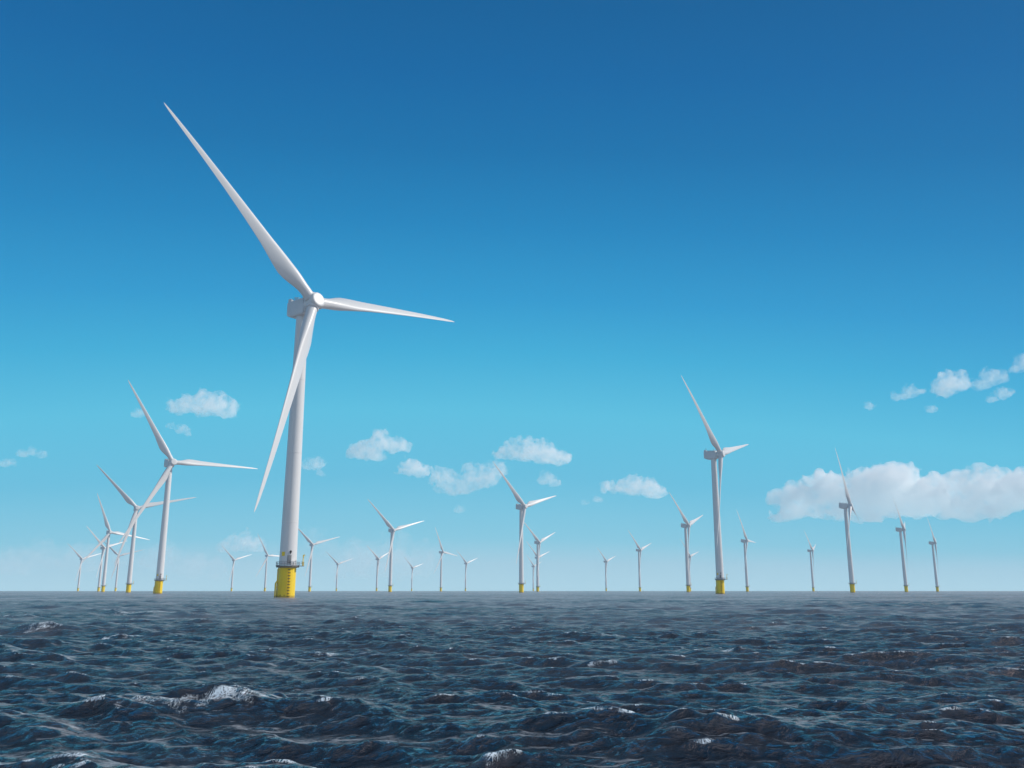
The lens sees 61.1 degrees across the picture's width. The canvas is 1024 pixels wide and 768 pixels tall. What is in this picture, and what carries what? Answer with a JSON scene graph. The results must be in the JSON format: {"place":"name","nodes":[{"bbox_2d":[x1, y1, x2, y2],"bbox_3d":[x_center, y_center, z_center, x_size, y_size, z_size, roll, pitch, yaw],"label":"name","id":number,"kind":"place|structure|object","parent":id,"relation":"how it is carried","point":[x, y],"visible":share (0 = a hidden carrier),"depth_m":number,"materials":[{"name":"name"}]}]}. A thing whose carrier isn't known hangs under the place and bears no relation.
{"place":"outdoors","nodes":[
{"label":"outdoors","id":0,"kind":"place"},
{"bbox_2d":[0,591,1023,767],"bbox_3d":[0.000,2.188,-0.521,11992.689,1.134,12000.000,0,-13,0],"label":"sea","id":1,"kind":"structure","parent":0,"point":[526,679],"depth_m":23.34,"materials":[{"name":"blue liquid"}]},
{"bbox_2d":[68,544,101,590],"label":"wind turbine","id":2,"kind":"object","parent":1,"relation":"in","point":[81,559],"visible":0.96,"depth_m":2750.40,"materials":[{"name":"white metal"}]},
{"bbox_2d":[87,527,122,591],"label":"wind turbine","id":3,"kind":"object","parent":1,"relation":"in","point":[103,547],"visible":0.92,"depth_m":2039.22,"materials":[{"name":"white metal"}]},
{"bbox_2d":[81,494,148,591],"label":"wind turbine","id":4,"kind":"object","parent":1,"relation":"in","point":[108,532],"visible":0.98,"depth_m":1492.57,"materials":[{"name":"white metal"}]},
{"bbox_2d":[104,541,144,590],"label":"wind turbine","id":5,"kind":"object","parent":1,"relation":"in","point":[117,563],"visible":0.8,"depth_m":2518.78,"materials":[{"name":"white metal"}]},
{"bbox_2d":[96,464,195,592],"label":"wind turbine","id":6,"kind":"object","parent":1,"relation":"in","point":[129,500],"visible":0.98,"depth_m":1054.74,"materials":[{"name":"white metal"}]},
{"bbox_2d":[119,380,256,593],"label":"wind turbine","id":7,"kind":"object","parent":1,"relation":"in","point":[170,461],"visible":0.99,"depth_m":676.22,"materials":[{"name":"white metal"}]},
{"bbox_2d":[221,545,251,590],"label":"wind turbine","id":8,"kind":"object","parent":1,"relation":"in","point":[233,560],"visible":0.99,"depth_m":2851.19,"materials":[{"name":"white metal"}]},
{"bbox_2d":[256,533,278,590],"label":"wind turbine","id":9,"kind":"object","parent":1,"relation":"in","point":[266,554],"visible":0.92,"depth_m":2499.61,"materials":[{"name":"white metal"}]},
{"bbox_2d":[164,103,453,597],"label":"wind turbine","id":10,"kind":"object","parent":1,"relation":"in","point":[303,311],"visible":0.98,"depth_m":288.61,"materials":[{"name":"white metal"}]},
{"bbox_2d":[298,528,337,591],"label":"wind turbine","id":11,"kind":"object","parent":1,"relation":"in","point":[311,544],"visible":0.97,"depth_m":1895.35,"materials":[{"name":"white metal"}]},
{"bbox_2d":[329,555,350,590],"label":"wind turbine","id":12,"kind":"object","parent":1,"relation":"in","point":[337,564],"visible":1,"depth_m":3288.15,"materials":[{"name":"white metal"}]},
{"bbox_2d":[367,546,388,590],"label":"wind turbine","id":13,"kind":"object","parent":1,"relation":"in","point":[377,558],"visible":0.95,"depth_m":2764.88,"materials":[{"name":"white metal"}]},
{"bbox_2d":[368,500,422,591],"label":"wind turbine","id":14,"kind":"object","parent":1,"relation":"in","point":[391,529],"visible":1,"depth_m":1440.76,"materials":[{"name":"white metal"}]},
{"bbox_2d":[404,557,423,590],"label":"wind turbine","id":15,"kind":"object","parent":1,"relation":"in","point":[412,567],"visible":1,"depth_m":3847.22,"materials":[{"name":"white metal"}]},
{"bbox_2d":[434,528,456,590],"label":"wind turbine","id":16,"kind":"object","parent":1,"relation":"in","point":[441,553],"visible":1,"depth_m":2275.60,"materials":[{"name":"white metal"}]},
{"bbox_2d":[457,551,476,590],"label":"wind turbine","id":17,"kind":"object","parent":1,"relation":"in","point":[466,563],"visible":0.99,"depth_m":3204.67,"materials":[{"name":"white metal"}]},
{"bbox_2d":[493,462,554,592],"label":"wind turbine","id":18,"kind":"object","parent":1,"relation":"in","point":[522,506],"visible":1,"depth_m":1031.96,"materials":[{"name":"white metal"}]},
{"bbox_2d":[527,556,540,590],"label":"wind turbine","id":19,"kind":"object","parent":1,"relation":"in","point":[533,566],"visible":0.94,"depth_m":3593.41,"materials":[{"name":"white metal"}]},
{"bbox_2d":[526,541,549,590],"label":"wind turbine","id":20,"kind":"object","parent":1,"relation":"in","point":[536,555],"visible":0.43,"depth_m":2652.81,"materials":[{"name":"white metal"}]},
{"bbox_2d":[524,522,554,591],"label":"wind turbine","id":21,"kind":"object","parent":1,"relation":"in","point":[537,541],"visible":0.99,"depth_m":1807.46,"materials":[{"name":"white metal"}]},
{"bbox_2d":[598,549,614,590],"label":"wind turbine","id":22,"kind":"object","parent":1,"relation":"in","point":[605,561],"visible":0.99,"depth_m":3006.48,"materials":[{"name":"white metal"}]},
{"bbox_2d":[629,532,650,591],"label":"wind turbine","id":23,"kind":"object","parent":1,"relation":"in","point":[639,550],"visible":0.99,"depth_m":2155.71,"materials":[{"name":"white metal"}]},
{"bbox_2d":[670,494,702,591],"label":"wind turbine","id":24,"kind":"object","parent":1,"relation":"in","point":[686,525],"visible":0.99,"depth_m":1334.25,"materials":[{"name":"white metal"}]},
{"bbox_2d":[681,540,697,590],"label":"wind turbine","id":25,"kind":"object","parent":1,"relation":"in","point":[690,556],"visible":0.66,"depth_m":2564.81,"materials":[{"name":"white metal"}]},
{"bbox_2d":[681,376,748,593],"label":"wind turbine","id":26,"kind":"object","parent":1,"relation":"in","point":[719,454],"visible":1,"depth_m":631.89,"materials":[{"name":"white metal"}]},
{"bbox_2d":[737,512,755,591],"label":"wind turbine","id":27,"kind":"object","parent":1,"relation":"in","point":[746,541],"visible":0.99,"depth_m":1752.74,"materials":[{"name":"white metal"}]},
{"bbox_2d":[804,531,815,590],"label":"wind turbine","id":28,"kind":"object","parent":1,"relation":"in","point":[812,551],"visible":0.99,"depth_m":2181.48,"materials":[{"name":"white metal"}]},
{"bbox_2d":[835,449,858,592],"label":"wind turbine","id":29,"kind":"object","parent":1,"relation":"in","point":[845,506],"visible":0.99,"depth_m":1020.32,"materials":[{"name":"white metal"}]},
{"bbox_2d":[893,499,907,591],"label":"wind turbine","id":30,"kind":"object","parent":1,"relation":"in","point":[900,530],"visible":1,"depth_m":1422.41,"materials":[{"name":"white metal"}]},
{"bbox_2d":[927,518,939,591],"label":"wind turbine","id":31,"kind":"object","parent":1,"relation":"in","point":[932,543],"visible":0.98,"depth_m":1826.16,"materials":[{"name":"white metal"}]},
{"bbox_2d":[0,0,1023,590],"label":"sky","id":32,"kind":"structure","parent":0,"point":[808,215],"materials":[{"name":"blue"}]}
]}

